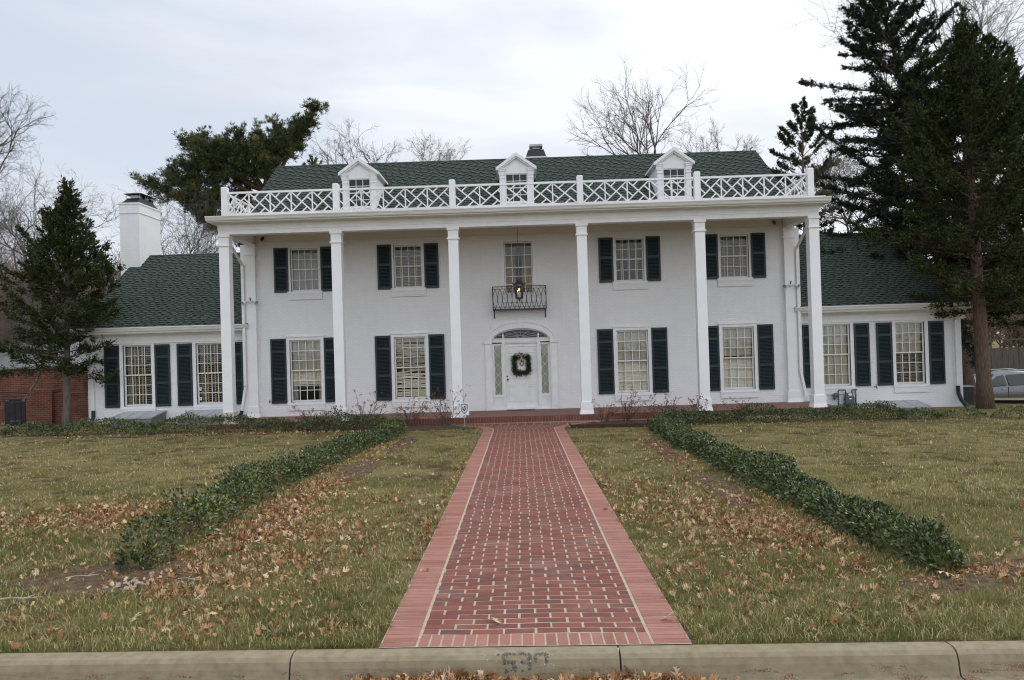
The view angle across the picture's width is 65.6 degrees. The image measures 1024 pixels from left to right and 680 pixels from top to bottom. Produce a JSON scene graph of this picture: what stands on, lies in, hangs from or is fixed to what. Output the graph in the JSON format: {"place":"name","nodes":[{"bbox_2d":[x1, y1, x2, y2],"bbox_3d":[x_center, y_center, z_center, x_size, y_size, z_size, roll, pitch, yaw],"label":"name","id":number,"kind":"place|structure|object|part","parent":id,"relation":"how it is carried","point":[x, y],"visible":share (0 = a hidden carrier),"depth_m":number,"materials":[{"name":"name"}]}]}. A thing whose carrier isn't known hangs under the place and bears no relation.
{"place":"outdoors","nodes":[
{"label":"outdoors","id":0,"kind":"place"},
{"bbox_2d":[0,336,1023,652],"bbox_3d":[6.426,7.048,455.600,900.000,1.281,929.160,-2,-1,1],"label":"lawn","id":1,"kind":"structure","parent":0,"point":[234,440],"depth_m":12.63,"materials":[{"name":"green plant"}]},
{"bbox_2d":[0,593,41,599],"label":"stick","id":2,"kind":"object","parent":1,"relation":"on","point":[29,597],"visible":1,"depth_m":7.16,"materials":[{"name":"wood"}]},
{"bbox_2d":[0,84,56,181],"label":"bare tree","id":3,"kind":"object","parent":1,"relation":"on","point":[15,133],"visible":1,"depth_m":44.66,"materials":[{"name":"plant"}]},
{"bbox_2d":[17,305,63,420],"bbox_3d":[-18.586,1.138,31.611,2.648,5.162,2.633,-2,-1,29],"label":"bare tree","id":4,"kind":"object","parent":1,"relation":"on","point":[33,385],"visible":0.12,"depth_m":31.23,"materials":[{"name":"grey plant"}]},
{"bbox_2d":[0,342,86,370],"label":"garden shed","id":5,"kind":"structure","parent":1,"relation":"on","point":[6,361],"depth_m":37.54,"materials":[{"name":"wood"}]},
{"bbox_2d":[0,370,87,420],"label":"garden wall","id":6,"kind":"structure","parent":1,"relation":"on","point":[20,383],"depth_m":32.23,"materials":[{"name":"red brick"}]},
{"bbox_2d":[26,389,61,425],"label":"gate pillar","id":7,"kind":"structure","parent":1,"relation":"on","point":[40,405],"depth_m":28.74,"materials":[{"name":"red brick"}]},
{"bbox_2d":[0,391,27,425],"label":"garden gate","id":8,"kind":"structure","parent":7,"relation":"attached to","point":[13,411],"depth_m":29.00,"materials":[{"name":"black metal"}]},
{"bbox_2d":[0,167,93,312],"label":"bare tree","id":9,"kind":"object","parent":1,"relation":"on","point":[19,221],"visible":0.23,"depth_m":56.34,"materials":[{"name":"plant"}]},
{"bbox_2d":[0,143,119,341],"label":"bare tree","id":10,"kind":"object","parent":1,"relation":"on","point":[10,228],"visible":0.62,"depth_m":40.52,"materials":[{"name":"brown plant"}]},
{"bbox_2d":[0,224,119,364],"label":"bare tree","id":11,"kind":"object","parent":1,"relation":"on","point":[3,329],"visible":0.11,"depth_m":36.67,"materials":[{"name":"plant"}]},
{"bbox_2d":[0,219,119,343],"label":"bare tree","id":12,"kind":"object","parent":1,"relation":"on","point":[10,262],"visible":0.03,"depth_m":47.43,"materials":[{"name":"plant"}]},
{"bbox_2d":[0,175,126,423],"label":"cedar tree","id":13,"kind":"object","parent":1,"relation":"on","point":[66,244],"visible":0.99,"depth_m":26.01,"materials":[{"name":"green plant"}]},
{"bbox_2d":[54,392,88,424],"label":"garden wall","id":14,"kind":"structure","parent":1,"relation":"on","point":[79,406],"depth_m":28.90,"materials":[{"name":"red brick"}]},
{"bbox_2d":[1,559,218,595],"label":"bare ground","id":15,"kind":"structure","parent":1,"relation":"on","point":[100,571],"depth_m":7.80,"materials":[{"name":"soil"}]},
{"bbox_2d":[66,573,98,577],"bbox_3d":[-4.253,2.329,7.868,0.296,0.025,0.064,-1,-1,-31],"label":"stick","id":16,"kind":"object","parent":15,"relation":"on","point":[83,575],"visible":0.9,"depth_m":7.86,"materials":[{"name":"wood"}]},
{"bbox_2d":[19,434,227,438],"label":"bare ground","id":17,"kind":"structure","parent":1,"relation":"on","point":[112,436],"depth_m":22.36,"materials":[{"name":"soil"}]},
{"bbox_2d":[100,170,238,268],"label":"bare tree","id":18,"kind":"object","parent":1,"relation":"on","point":[190,241],"visible":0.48,"depth_m":41.87,"materials":[{"name":"brown plant"}]},
{"bbox_2d":[0,410,386,436],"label":"hedge","id":19,"kind":"object","parent":1,"relation":"on","point":[154,427],"visible":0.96,"depth_m":22.91,"materials":[{"name":"green plant"}]},
{"bbox_2d":[113,446,304,571],"bbox_3d":[-3.974,2.050,11.081,0.912,0.766,6.288,-2,-1,-1],"label":"hedge","id":20,"kind":"object","parent":1,"relation":"on","point":[200,506],"visible":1,"depth_m":9.85,"materials":[{"name":"green plant"}]},
{"bbox_2d":[129,98,328,247],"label":"pine tree","id":21,"kind":"object","parent":1,"relation":"on","point":[226,159],"visible":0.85,"depth_m":43.19,"materials":[{"name":"green plant"}]},
{"bbox_2d":[248,512,299,538],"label":"bare ground","id":22,"kind":"structure","parent":1,"relation":"on","point":[295,513],"depth_m":10.14,"materials":[{"name":"soil"}]},
{"bbox_2d":[302,154,323,164],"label":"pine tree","id":23,"kind":"object","parent":1,"relation":"on","point":[311,158],"visible":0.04,"depth_m":48.38,"materials":[{"name":"plant"}]},
{"bbox_2d":[282,416,406,477],"bbox_3d":[-3.523,2.212,17.999,0.852,0.663,8.396,-2,-1,6],"label":"hedge","id":24,"kind":"object","parent":1,"relation":"on","point":[379,432],"visible":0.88,"depth_m":16.74,"materials":[{"name":"green plant"}]},
{"bbox_2d":[305,118,403,164],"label":"bare tree","id":25,"kind":"object","parent":1,"relation":"on","point":[361,151],"visible":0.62,"depth_m":44.64,"materials":[{"name":"plant"}]},
{"bbox_2d":[333,458,382,483],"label":"bare ground","id":26,"kind":"structure","parent":1,"relation":"on","point":[354,470],"depth_m":14.82,"materials":[{"name":"soil"}]},
{"bbox_2d":[286,424,475,430],"bbox_3d":[-3.908,2.553,23.081,5.950,0.106,1.450,-2,-1,1],"label":"mulch bed","id":27,"kind":"object","parent":1,"relation":"on","point":[415,427],"visible":0.59,"depth_m":22.77,"materials":[{"name":"brown soil"}]},
{"bbox_2d":[292,398,332,426],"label":"rose bush","id":28,"kind":"object","parent":27,"relation":"on","point":[308,415],"visible":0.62,"depth_m":23.31,"materials":[{"name":"brown plant"}]},
{"bbox_2d":[326,404,355,426],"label":"rose bush","id":29,"kind":"object","parent":27,"relation":"on","point":[335,410],"visible":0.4,"depth_m":23.45,"materials":[{"name":"brown plant"}]},
{"bbox_2d":[346,390,401,425],"bbox_3d":[-4.114,2.017,23.505,1.592,1.163,1.160,-1,-1,-34],"label":"rose bush","id":30,"kind":"object","parent":27,"relation":"on","point":[363,406],"visible":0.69,"depth_m":23.46,"materials":[{"name":"brown plant"}]},
{"bbox_2d":[394,395,430,425],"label":"rose bush","id":31,"kind":"object","parent":27,"relation":"on","point":[414,417],"visible":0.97,"depth_m":23.41,"materials":[{"name":"brown plant"}]},
{"bbox_2d":[413,385,469,426],"bbox_3d":[-2.039,2.017,23.298,1.741,1.427,1.113,-2,-1,20],"label":"rose bush","id":32,"kind":"object","parent":27,"relation":"on","point":[444,419],"visible":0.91,"depth_m":23.18,"materials":[{"name":"brown plant"}]},
{"bbox_2d":[460,403,468,424],"bbox_3d":[-1.376,2.228,23.114,0.270,0.800,0.032,-2,-1,5],"label":"yard sign","id":33,"kind":"object","parent":27,"relation":"on","point":[464,411],"visible":0.99,"depth_m":23.11,"materials":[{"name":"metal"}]},
{"bbox_2d":[387,436,415,452],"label":"bare ground","id":34,"kind":"structure","parent":1,"relation":"on","point":[408,442],"depth_m":18.79,"materials":[{"name":"soil"}]},
{"bbox_2d":[398,130,470,161],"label":"bare tree","id":35,"kind":"object","parent":1,"relation":"on","point":[440,153],"visible":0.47,"depth_m":45.35,"materials":[{"name":"plant"}]},
{"bbox_2d":[0,416,1023,648],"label":"fallen leaves","id":36,"kind":"object","parent":1,"relation":"on","point":[779,527],"visible":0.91,"depth_m":8.92,"materials":[{"name":"brown plant"}]},
{"bbox_2d":[0,216,1023,359],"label":"distant woods","id":37,"kind":"object","parent":1,"relation":"on","point":[1020,343],"visible":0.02,"depth_m":61.94,"materials":[{"name":"brown plant"}]},
{"bbox_2d":[70,144,972,429],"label":"house","id":38,"kind":"structure","parent":1,"relation":"on","point":[672,272],"depth_m":26.40,"materials":[{"name":"paint"}]},
{"bbox_2d":[119,343,155,412],"bbox_3d":[-12.602,1.313,26.881,1.190,2.391,0.305,-2,-1,1],"label":"window","id":39,"kind":"structure","parent":38,"relation":"in","point":[135,406],"depth_m":26.86,"materials":[{"name":"white paint"}]},
{"bbox_2d":[110,410,166,426],"bbox_3d":[-12.317,2.638,26.209,1.410,0.520,1.110,-2,-1,1],"label":"window well","id":40,"kind":"object","parent":38,"relation":"attached to","point":[149,416],"depth_m":26.05,"materials":[{"name":"metal"}]},
{"bbox_2d":[177,409,222,424],"bbox_3d":[-10.117,2.590,26.179,1.410,0.520,1.110,-2,-1,1],"label":"window well","id":41,"kind":"object","parent":38,"relation":"attached to","point":[209,414],"depth_m":26.00,"materials":[{"name":"metal"}]},
{"bbox_2d":[192,341,222,409],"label":"window","id":42,"kind":"structure","parent":38,"relation":"in","point":[204,405],"depth_m":26.84,"materials":[{"name":"white paint"}]},
{"bbox_2d":[241,298,257,304],"bbox_3d":[-8.652,-1.283,26.249,0.562,0.249,0.182,-2,-1,1],"label":"floodlight","id":43,"kind":"object","parent":38,"relation":"attached to","point":[250,302],"visible":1,"depth_m":26.24,"materials":[{"name":"white paint"}]},
{"bbox_2d":[286,246,322,299],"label":"window","id":44,"kind":"structure","parent":38,"relation":"in","point":[307,272],"depth_m":26.58,"materials":[{"name":"white paint"}]},
{"bbox_2d":[285,335,325,410],"bbox_3d":[-6.850,1.095,26.544,1.300,2.478,0.308,-2,-1,1],"label":"window","id":45,"kind":"structure","parent":38,"relation":"in","point":[304,360],"depth_m":26.54,"materials":[{"name":"white paint"}]},
{"bbox_2d":[391,243,425,296],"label":"window","id":46,"kind":"structure","parent":38,"relation":"in","point":[417,289],"depth_m":26.50,"materials":[{"name":"white paint"}]},
{"bbox_2d":[390,332,430,407],"bbox_3d":[-3.368,0.990,26.473,1.300,2.478,0.262,-2,-1,1],"label":"window","id":47,"kind":"structure","parent":38,"relation":"in","point":[410,337],"depth_m":26.49,"materials":[{"name":"white paint"}]},
{"bbox_2d":[500,239,536,302],"bbox_3d":[0.221,-2.295,26.475,1.170,2.090,0.307,-2,-1,1],"label":"window","id":48,"kind":"structure","parent":38,"relation":"in","point":[507,249],"depth_m":26.47,"materials":[{"name":"white paint"}]},
{"bbox_2d":[512,227,525,301],"bbox_3d":[0.197,-2.510,25.196,0.426,2.605,0.369,-2,-1,1],"label":"hanging lantern","id":49,"kind":"object","parent":38,"relation":"hanging from","point":[519,283],"visible":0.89,"depth_m":25.18,"materials":[{"name":"grey metal"}]},
{"bbox_2d":[510,352,531,377],"bbox_3d":[0.309,0.809,26.339,0.807,0.902,0.184,-2,-1,1],"label":"wreath","id":50,"kind":"object","parent":38,"relation":"attached to","point":[520,356],"visible":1,"depth_m":26.36,"materials":[{"name":"green plant"}]},
{"bbox_2d":[505,343,538,407],"bbox_3d":[0.325,1.175,26.457,1.070,2.145,0.125,-2,-1,1],"label":"door","id":51,"kind":"structure","parent":38,"relation":"in","point":[521,392],"depth_m":26.47,"materials":[{"name":"white paint"}]},
{"bbox_2d":[612,236,647,289],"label":"window","id":52,"kind":"structure","parent":38,"relation":"in","point":[637,283],"depth_m":26.38,"materials":[{"name":"white paint"}]},
{"bbox_2d":[612,325,652,400],"bbox_3d":[3.998,0.768,26.371,1.300,2.478,0.262,-2,-1,1],"label":"window","id":53,"kind":"structure","parent":38,"relation":"in","point":[629,371],"depth_m":26.44,"materials":[{"name":"white paint"}]},
{"bbox_2d":[717,232,752,286],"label":"window","id":54,"kind":"structure","parent":38,"relation":"in","point":[724,280],"depth_m":26.36,"materials":[{"name":"white paint"}]},
{"bbox_2d":[718,322,758,397],"bbox_3d":[7.481,0.664,26.323,1.300,2.478,0.262,-2,-1,1],"label":"window","id":55,"kind":"structure","parent":38,"relation":"in","point":[737,372],"depth_m":26.36,"materials":[{"name":"white paint"}]},
{"bbox_2d":[783,281,799,287],"bbox_3d":[9.128,-1.817,26.003,0.562,0.249,0.182,-2,-1,1],"label":"floodlight","id":56,"kind":"object","parent":38,"relation":"attached to","point":[790,285],"visible":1,"depth_m":26.00,"materials":[{"name":"white paint"}]},
{"bbox_2d":[822,322,855,394],"bbox_3d":[10.785,0.610,26.537,1.190,2.391,0.262,-2,-1,1],"label":"window","id":57,"kind":"structure","parent":38,"relation":"in","point":[836,377],"depth_m":26.61,"materials":[{"name":"white paint"}]},
{"bbox_2d":[833,389,857,407],"bbox_3d":[11.022,1.961,26.300,0.820,0.652,0.184,-2,-1,1],"label":"gas meter","id":58,"kind":"object","parent":38,"relation":"attached to","point":[848,397],"visible":0.89,"depth_m":26.26,"materials":[{"name":"grey paint"}]},
{"bbox_2d":[875,400,931,409],"bbox_3d":[12.754,2.176,25.910,1.360,0.340,1.010,-2,-1,1],"label":"window well","id":59,"kind":"object","parent":38,"relation":"attached to","point":[909,404],"depth_m":25.79,"materials":[{"name":"metal"}]},
{"bbox_2d":[891,320,929,392],"bbox_3d":[13.243,0.536,26.503,1.190,2.391,0.262,-2,-1,1],"label":"window","id":60,"kind":"structure","parent":38,"relation":"in","point":[900,386],"depth_m":26.51,"materials":[{"name":"white paint"}]},
{"bbox_2d":[569,423,647,427],"bbox_3d":[2.814,2.389,22.048,2.468,0.155,0.251,-2,-1,7],"label":"bed edging","id":61,"kind":"object","parent":1,"relation":"on","point":[607,425],"visible":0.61,"depth_m":22.03,"materials":[{"name":"brick"}]},
{"bbox_2d":[568,419,714,427],"bbox_3d":[3.733,2.384,22.875,4.360,0.092,1.650,-2,-1,1],"label":"mulch bed","id":62,"kind":"object","parent":1,"relation":"on","point":[632,421],"visible":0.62,"depth_m":22.88,"materials":[{"name":"brown soil"}]},
{"bbox_2d":[586,399,620,422],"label":"rose bush","id":63,"kind":"object","parent":62,"relation":"on","point":[600,411],"visible":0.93,"depth_m":23.02,"materials":[{"name":"brown plant"}]},
{"bbox_2d":[618,386,656,420],"bbox_3d":[3.552,1.857,23.316,1.076,1.140,0.984,-2,-1,-19],"label":"rose bush","id":64,"kind":"object","parent":62,"relation":"on","point":[624,406],"visible":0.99,"depth_m":23.30,"materials":[{"name":"brown plant"}]},
{"bbox_2d":[628,389,682,417],"bbox_3d":[4.230,1.926,23.564,1.524,0.988,1.194,-2,-1,1],"label":"rose bush","id":65,"kind":"object","parent":62,"relation":"on","point":[659,404],"visible":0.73,"depth_m":23.50,"materials":[{"name":"brown plant"}]},
{"bbox_2d":[686,393,726,418],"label":"rose bush","id":66,"kind":"object","parent":62,"relation":"on","point":[700,407],"visible":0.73,"depth_m":23.45,"materials":[{"name":"brown plant"}]},
{"bbox_2d":[564,54,720,155],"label":"bare tree","id":67,"kind":"object","parent":1,"relation":"on","point":[644,118],"visible":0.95,"depth_m":45.11,"materials":[{"name":"brown plant"}]},
{"bbox_2d":[643,439,685,464],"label":"bare ground","id":68,"kind":"structure","parent":1,"relation":"on","point":[657,449],"depth_m":16.45,"materials":[{"name":"soil"}]},
{"bbox_2d":[663,118,764,153],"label":"bare tree","id":69,"kind":"object","parent":1,"relation":"on","point":[746,146],"visible":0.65,"depth_m":48.04,"materials":[{"name":"brown plant"}]},
{"bbox_2d":[696,475,757,507],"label":"bare ground","id":70,"kind":"structure","parent":1,"relation":"on","point":[720,492],"depth_m":11.77,"materials":[{"name":"soil"}]},
{"bbox_2d":[722,396,753,419],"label":"rose bush","id":71,"kind":"object","parent":1,"relation":"on","point":[737,407],"visible":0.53,"depth_m":23.44,"materials":[{"name":"brown plant"}]},
{"bbox_2d":[653,400,906,424],"bbox_3d":[7.487,2.050,22.672,7.412,0.658,1.291,-2,-1,-3],"label":"hedge","id":72,"kind":"object","parent":1,"relation":"on","point":[806,412],"visible":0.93,"depth_m":22.50,"materials":[{"name":"green plant"}]},
{"bbox_2d":[646,414,968,571],"bbox_3d":[3.868,2.006,14.401,0.980,0.682,14.590,-2,-1,-1],"label":"hedge","id":73,"kind":"object","parent":1,"relation":"on","point":[797,484],"visible":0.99,"depth_m":9.44,"materials":[{"name":"green plant"}]},
{"bbox_2d":[768,96,849,234],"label":"cedar tree","id":74,"kind":"object","parent":1,"relation":"on","point":[800,119],"visible":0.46,"depth_m":43.77,"materials":[{"name":"green plant"}]},
{"bbox_2d":[780,120,909,232],"bbox_3d":[17.123,-3.778,39.557,7.225,14.210,8.451,-2,-1,32],"label":"bare tree","id":75,"kind":"object","parent":1,"relation":"on","point":[840,169],"visible":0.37,"depth_m":39.67,"materials":[{"name":"plant"}]},
{"bbox_2d":[792,151,911,231],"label":"bare tree","id":76,"kind":"object","parent":1,"relation":"on","point":[839,217],"visible":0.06,"depth_m":47.59,"materials":[{"name":"grey plant"}]},
{"bbox_2d":[851,554,868,564],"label":"oak leaf","id":77,"kind":"object","parent":1,"relation":"on","point":[861,559],"visible":0.95,"depth_m":7.43,"materials":[{"name":"brown plant"}]},
{"bbox_2d":[779,0,1023,341],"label":"bare tree","id":78,"kind":"object","parent":1,"relation":"on","point":[951,31],"visible":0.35,"depth_m":45.24,"materials":[{"name":"grey plant"}]},
{"bbox_2d":[791,0,1023,402],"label":"spruce tree","id":79,"kind":"object","parent":1,"relation":"on","point":[865,115],"visible":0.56,"depth_m":30.43,"materials":[{"name":"green plant"}]},
{"bbox_2d":[859,420,967,422],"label":"bare ground","id":80,"kind":"structure","parent":1,"relation":"on","point":[910,421],"depth_m":21.83,"materials":[{"name":"soil"}]},
{"bbox_2d":[838,81,994,267],"bbox_3d":[17.042,-4.012,33.389,5.982,14.274,6.417,-2,-1,40],"label":"cedar tree","id":81,"kind":"object","parent":1,"relation":"on","point":[881,217],"visible":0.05,"depth_m":33.14,"materials":[{"name":"green plant"}]},
{"bbox_2d":[897,407,940,419],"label":"shrub","id":82,"kind":"object","parent":1,"relation":"on","point":[925,412],"visible":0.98,"depth_m":22.33,"materials":[{"name":"green plant"}]},
{"bbox_2d":[847,1,1023,408],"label":"cedar tree","id":83,"kind":"object","parent":1,"relation":"on","point":[972,81],"visible":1,"depth_m":25.02,"materials":[{"name":"green plant"}]},
{"bbox_2d":[894,574,1016,593],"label":"bare ground","id":84,"kind":"structure","parent":1,"relation":"on","point":[982,583],"depth_m":6.83,"materials":[{"name":"soil"}]},
{"bbox_2d":[936,405,988,418],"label":"shrub","id":85,"kind":"object","parent":1,"relation":"on","point":[980,413],"visible":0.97,"depth_m":22.26,"materials":[{"name":"green plant"}]},
{"bbox_2d":[963,385,974,404],"bbox_3d":[15.396,1.883,27.291,0.620,0.640,0.620,-2,-1,1],"label":"air conditioner","id":86,"kind":"object","parent":1,"relation":"on","point":[968,394],"visible":0.41,"depth_m":27.01,"materials":[{"name":"grey metal"}]},
{"bbox_2d":[928,228,1023,339],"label":"bare tree","id":87,"kind":"object","parent":1,"relation":"on","point":[989,331],"visible":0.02,"depth_m":48.26,"materials":[{"name":"plant"}]},
{"bbox_2d":[947,32,1023,276],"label":"cedar tree","id":88,"kind":"object","parent":1,"relation":"on","point":[990,39],"visible":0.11,"depth_m":29.63,"materials":[{"name":"green plant"}]},
{"bbox_2d":[950,558,1023,578],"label":"bare ground","id":89,"kind":"structure","parent":1,"relation":"on","point":[1018,561],"depth_m":7.29,"materials":[{"name":"soil"}]},
{"bbox_2d":[968,338,1023,374],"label":"board fence","id":90,"kind":"object","parent":1,"relation":"on","point":[1007,355],"visible":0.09,"depth_m":44.69,"materials":[{"name":"brown wood"}]},
{"bbox_2d":[976,86,1023,317],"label":"spruce tree","id":91,"kind":"object","parent":1,"relation":"on","point":[1008,314],"visible":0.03,"depth_m":31.07,"materials":[{"name":"green plant"}]},
{"bbox_2d":[989,405,1023,418],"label":"shrub","id":92,"kind":"object","parent":1,"relation":"on","point":[1005,414],"visible":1,"depth_m":22.12,"materials":[{"name":"green plant"}]},
{"bbox_2d":[507,409,534,410],"bbox_3d":[0.293,2.292,26.100,0.920,0.018,0.340,-2,-1,1],"label":"door mat","id":93,"kind":"object","parent":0,"point":[519,409],"depth_m":26.02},
{"bbox_2d":[379,421,691,647],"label":"brick path","id":94,"kind":"structure","parent":0,"point":[530,543],"depth_m":7.83,"materials":[{"name":"red brick"}]},
{"bbox_2d":[995,397,1023,399],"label":"driveway","id":95,"kind":"structure","parent":0,"point":[1020,398],"depth_m":34.37,"materials":[{"name":"concrete"}]},
{"bbox_2d":[974,368,1023,403],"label":"parked car","id":96,"kind":"object","parent":95,"relation":"on","point":[1008,383],"visible":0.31,"depth_m":34.76,"materials":[{"name":"silver metal"}]},
{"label":"side window","id":97,"kind":"part","parent":96,"relation":"part of","materials":[{"name":"grey glass"}]},
{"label":"side window","id":98,"kind":"part","parent":96,"relation":"part of","materials":[{"name":"grey glass"}]},
{"label":"road","id":99,"kind":"structure","parent":0,"visible":0},
{"bbox_2d":[0,641,1023,679],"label":"kerb","id":100,"kind":"structure","parent":99,"relation":"on","point":[975,660],"depth_m":5.54,"materials":[{"name":"concrete"}]},
{"bbox_2d":[484,652,556,673],"bbox_3d":[0.061,2.252,5.550,0.515,0.117,0.082,-2,-1,1],"label":"house number","id":101,"kind":"object","parent":100,"relation":"attached to","point":[512,663],"visible":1,"depth_m":5.54,"materials":[{"name":"black paint"}]},
{"bbox_2d":[336,665,740,679],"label":"gutter leaves","id":102,"kind":"object","parent":100,"relation":"on","point":[481,675],"visible":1,"depth_m":5.43,"materials":[{"name":"brown plant"}]}
]}

